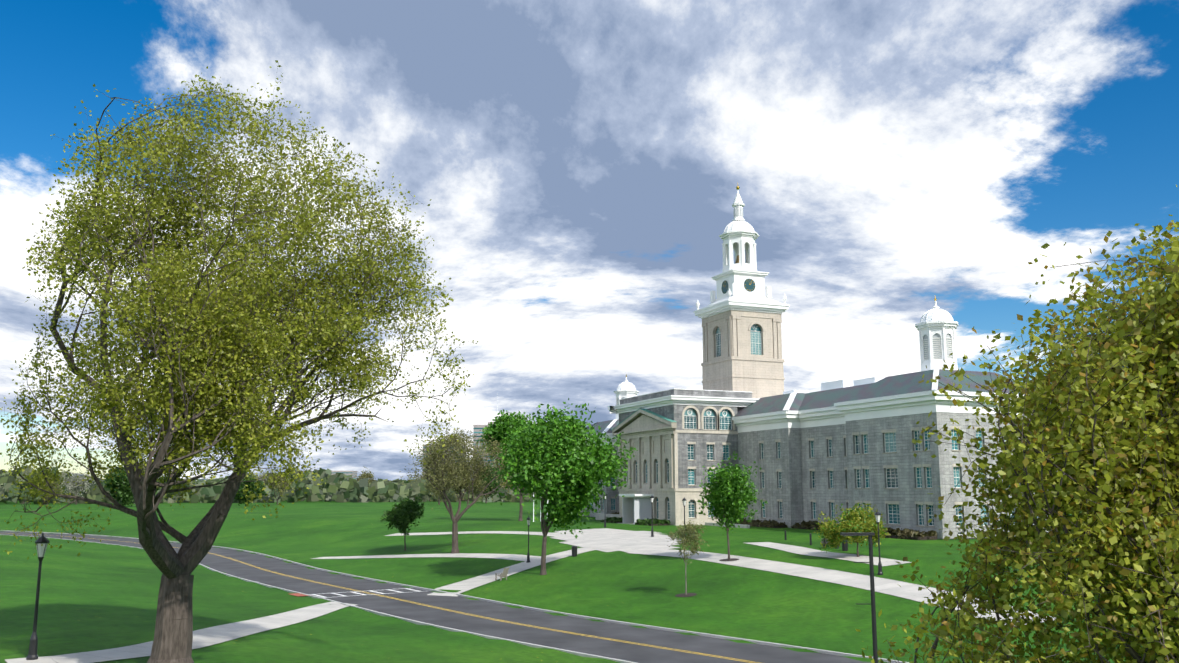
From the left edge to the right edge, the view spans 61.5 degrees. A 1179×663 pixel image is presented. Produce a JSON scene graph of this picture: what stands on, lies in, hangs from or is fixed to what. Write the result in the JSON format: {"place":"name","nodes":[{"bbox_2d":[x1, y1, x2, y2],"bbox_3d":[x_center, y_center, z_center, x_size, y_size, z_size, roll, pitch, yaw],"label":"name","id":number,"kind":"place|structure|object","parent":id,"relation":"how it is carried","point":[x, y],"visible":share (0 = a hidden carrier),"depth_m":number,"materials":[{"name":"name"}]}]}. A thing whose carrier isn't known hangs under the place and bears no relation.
{"place":"outdoors","nodes":[
{"label":"outdoors","id":0,"kind":"place"},
{"bbox_2d":[0,528,1054,662],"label":"roads and paths","id":1,"kind":"structure","parent":0,"point":[584,636],"depth_m":68.30,"materials":[{"name":"concrete"}]},
{"bbox_2d":[719,558,738,560],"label":"mulch","id":2,"kind":"object","parent":1,"relation":"on","point":[733,559],"visible":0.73,"depth_m":86.24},
{"bbox_2d":[0,499,1150,662],"bbox_3d":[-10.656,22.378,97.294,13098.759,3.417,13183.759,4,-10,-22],"label":"ground","id":3,"kind":"structure","parent":0,"point":[94,596],"depth_m":74.94,"materials":[{"name":"green plant"}]},
{"bbox_2d":[26,533,49,659],"bbox_3d":[-20.523,9.871,36.869,0.462,4.720,0.462,0,-9,0],"label":"lamp post","id":4,"kind":"object","parent":3,"relation":"on","point":[33,643],"visible":0.94,"depth_m":36.81,"materials":[{"name":"black metal"}]},
{"bbox_2d":[36,478,62,504],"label":"tree","id":5,"kind":"object","parent":3,"relation":"on","point":[47,495],"visible":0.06,"depth_m":349.49,"materials":[{"name":"green plant"}]},
{"bbox_2d":[35,476,65,504],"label":"tree","id":6,"kind":"object","parent":3,"relation":"on","point":[57,486],"visible":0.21,"depth_m":317.11,"materials":[{"name":"green plant"}]},
{"bbox_2d":[60,470,95,504],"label":"tree","id":7,"kind":"object","parent":3,"relation":"on","point":[71,486],"visible":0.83,"depth_m":355.13,"materials":[{"name":"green plant"}]},
{"bbox_2d":[101,466,133,506],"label":"tree","id":8,"kind":"object","parent":3,"relation":"on","point":[120,485],"visible":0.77,"depth_m":296.19,"materials":[{"name":"green plant"}]},
{"bbox_2d":[141,458,163,487],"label":"tree","id":9,"kind":"object","parent":3,"relation":"on","point":[144,472],"visible":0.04,"depth_m":296.60,"materials":[{"name":"green plant"}]},
{"bbox_2d":[0,60,477,662],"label":"tree","id":10,"kind":"object","parent":3,"relation":"on","point":[202,336],"visible":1,"depth_m":34.94,"materials":[{"name":"green plant"}]},
{"bbox_2d":[234,476,267,505],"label":"tree","id":11,"kind":"object","parent":3,"relation":"on","point":[243,500],"visible":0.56,"depth_m":319.00,"materials":[{"name":"green plant"}]},
{"bbox_2d":[257,471,272,481],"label":"tree","id":12,"kind":"object","parent":3,"relation":"on","point":[262,477],"visible":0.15,"depth_m":454.72,"materials":[{"name":"green plant"}]},
{"bbox_2d":[0,465,535,503],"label":"distant trees","id":13,"kind":"object","parent":3,"relation":"on","point":[340,487],"visible":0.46,"depth_m":412.00,"materials":[{"name":"green plant"}]},
{"bbox_2d":[262,472,294,504],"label":"tree","id":14,"kind":"object","parent":3,"relation":"on","point":[273,483],"visible":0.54,"depth_m":341.25,"materials":[{"name":"green plant"}]},
{"bbox_2d":[72,399,499,480],"bbox_3d":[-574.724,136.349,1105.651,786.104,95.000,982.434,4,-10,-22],"label":"distant buildings","id":15,"kind":"structure","parent":3,"relation":"on","point":[477,428],"depth_m":879.74,"materials":[{"name":"grey glass"}]},
{"bbox_2d":[354,466,375,483],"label":"tree","id":16,"kind":"object","parent":3,"relation":"on","point":[370,477],"visible":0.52,"depth_m":508.30,"materials":[{"name":"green plant"}]},
{"bbox_2d":[380,494,424,550],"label":"tree","id":17,"kind":"object","parent":3,"relation":"on","point":[404,513],"visible":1,"depth_m":119.39,"materials":[{"name":"green plant"}]},
{"bbox_2d":[409,472,431,481],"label":"tree","id":18,"kind":"object","parent":3,"relation":"on","point":[423,474],"visible":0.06,"depth_m":492.76,"materials":[{"name":"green plant"}]},
{"bbox_2d":[424,471,452,504],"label":"tree","id":19,"kind":"object","parent":3,"relation":"on","point":[428,486],"visible":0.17,"depth_m":347.11,"materials":[{"name":"green plant"}]},
{"bbox_2d":[400,427,519,553],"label":"tree","id":20,"kind":"object","parent":3,"relation":"on","point":[461,470],"visible":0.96,"depth_m":111.17,"materials":[{"name":"green plant"}]},
{"bbox_2d":[464,486,483,497],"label":"tree","id":21,"kind":"object","parent":3,"relation":"on","point":[475,492],"visible":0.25,"depth_m":387.67,"materials":[{"name":"green plant"}]},
{"bbox_2d":[470,465,504,502],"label":"tree","id":22,"kind":"object","parent":3,"relation":"on","point":[493,482],"visible":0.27,"depth_m":379.68,"materials":[{"name":"green plant"}]},
{"bbox_2d":[495,568,508,580],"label":"adirondack chair","id":23,"kind":"object","parent":3,"relation":"on","point":[505,572],"visible":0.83,"depth_m":86.27,"materials":[{"name":"grey wood"}]},
{"bbox_2d":[476,409,532,520],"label":"tree","id":24,"kind":"object","parent":3,"relation":"on","point":[500,430],"visible":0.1,"depth_m":166.54,"materials":[{"name":"green plant"}]},
{"bbox_2d":[526,516,530,562],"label":"lamp post","id":25,"kind":"object","parent":3,"relation":"on","point":[528,519],"depth_m":97.14,"materials":[{"name":"black metal"}]},
{"bbox_2d":[491,398,637,574],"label":"tree","id":26,"kind":"object","parent":3,"relation":"on","point":[561,465],"visible":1,"depth_m":87.04,"materials":[{"name":"green plant"}]},
{"bbox_2d":[571,546,577,556],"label":"trash bin","id":27,"kind":"object","parent":3,"relation":"on","point":[574,551],"visible":0.94,"depth_m":98.02,"materials":[{"name":"black metal"}]},
{"bbox_2d":[603,494,606,526],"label":"lamp post","id":28,"kind":"object","parent":3,"relation":"on","point":[605,495],"visible":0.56,"depth_m":136.88,"materials":[{"name":"black metal"}]},
{"bbox_2d":[601,517,622,522],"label":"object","id":29,"kind":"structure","parent":3,"relation":"on","point":[614,520],"depth_m":155.29,"materials":[{"name":"green plant"}]},
{"bbox_2d":[650,496,653,536],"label":"lamp post","id":30,"kind":"object","parent":3,"relation":"on","point":[652,499],"visible":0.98,"depth_m":111.79,"materials":[{"name":"black metal"}]},
{"bbox_2d":[635,518,670,525],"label":"hedge","id":31,"kind":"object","parent":3,"relation":"on","point":[656,522],"depth_m":142.63,"materials":[{"name":"green plant"}]},
{"bbox_2d":[596,513,749,527],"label":"entrance steps","id":32,"kind":"structure","parent":3,"relation":"on","point":[599,516],"depth_m":150.06,"materials":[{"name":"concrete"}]},
{"bbox_2d":[682,497,686,540],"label":"lamp post","id":33,"kind":"object","parent":3,"relation":"on","point":[684,500],"visible":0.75,"depth_m":102.34,"materials":[{"name":"black metal"}]},
{"bbox_2d":[675,593,696,596],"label":"mulch","id":34,"kind":"object","parent":3,"relation":"on","point":[685,595],"visible":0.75,"depth_m":71.35,"materials":[{"name":"brown soil"}]},
{"bbox_2d":[665,520,709,593],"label":"sapling wood","id":35,"kind":"object","parent":3,"relation":"on","point":[688,531],"visible":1,"depth_m":72.02,"materials":[{"name":"green plant"}]},
{"bbox_2d":[696,451,767,559],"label":"tree","id":36,"kind":"object","parent":3,"relation":"on","point":[730,496],"visible":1,"depth_m":86.67,"materials":[{"name":"green plant"}]},
{"bbox_2d":[730,518,787,527],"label":"hedge","id":37,"kind":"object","parent":3,"relation":"on","point":[766,523],"depth_m":136.66,"materials":[{"name":"green plant"}]},
{"bbox_2d":[577,186,1047,538],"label":"building","id":38,"kind":"structure","parent":3,"relation":"on","point":[830,446],"depth_m":138.36,"materials":[{"name":"grey stone"}]},
{"bbox_2d":[791,520,836,529],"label":"hedge","id":39,"kind":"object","parent":3,"relation":"on","point":[809,525],"depth_m":130.48,"materials":[{"name":"green plant"}]},
{"bbox_2d":[842,540,847,550],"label":"trash bin","id":40,"kind":"object","parent":3,"relation":"on","point":[845,547],"visible":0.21,"depth_m":87.94,"materials":[{"name":"black metal"}]},
{"bbox_2d":[814,502,889,556],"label":"tree","id":41,"kind":"object","parent":3,"relation":"on","point":[863,520],"visible":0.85,"depth_m":82.16,"materials":[{"name":"green plant"}]},
{"bbox_2d":[840,533,877,662],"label":"lamp post","id":42,"kind":"object","parent":3,"relation":"on","point":[873,612],"visible":1,"depth_m":42.05,"materials":[{"name":"black metal"}]},
{"bbox_2d":[874,510,882,574],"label":"lamp post","id":43,"kind":"object","parent":3,"relation":"on","point":[877,514],"depth_m":73.53,"materials":[{"name":"black metal"}]},
{"bbox_2d":[883,527,936,539],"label":"hedge","id":44,"kind":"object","parent":3,"relation":"on","point":[904,533],"depth_m":107.64,"materials":[{"name":"green plant"}]},
{"bbox_2d":[856,185,1178,662],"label":"tree","id":45,"kind":"object","parent":3,"relation":"on","point":[1105,455],"visible":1,"depth_m":10.86,"materials":[{"name":"green plant"}]},
{"bbox_2d":[982,254,1176,647],"bbox_3d":[13.322,3.185,15.647,12.735,13.725,13.157,4,-10,-22],"label":"tree","id":46,"kind":"object","parent":3,"relation":"on","point":[1035,333],"depth_m":18.52,"materials":[{"name":"green plant"}]},
{"bbox_2d":[0,0,1178,480],"label":"sky","id":47,"kind":"structure","parent":0,"point":[581,164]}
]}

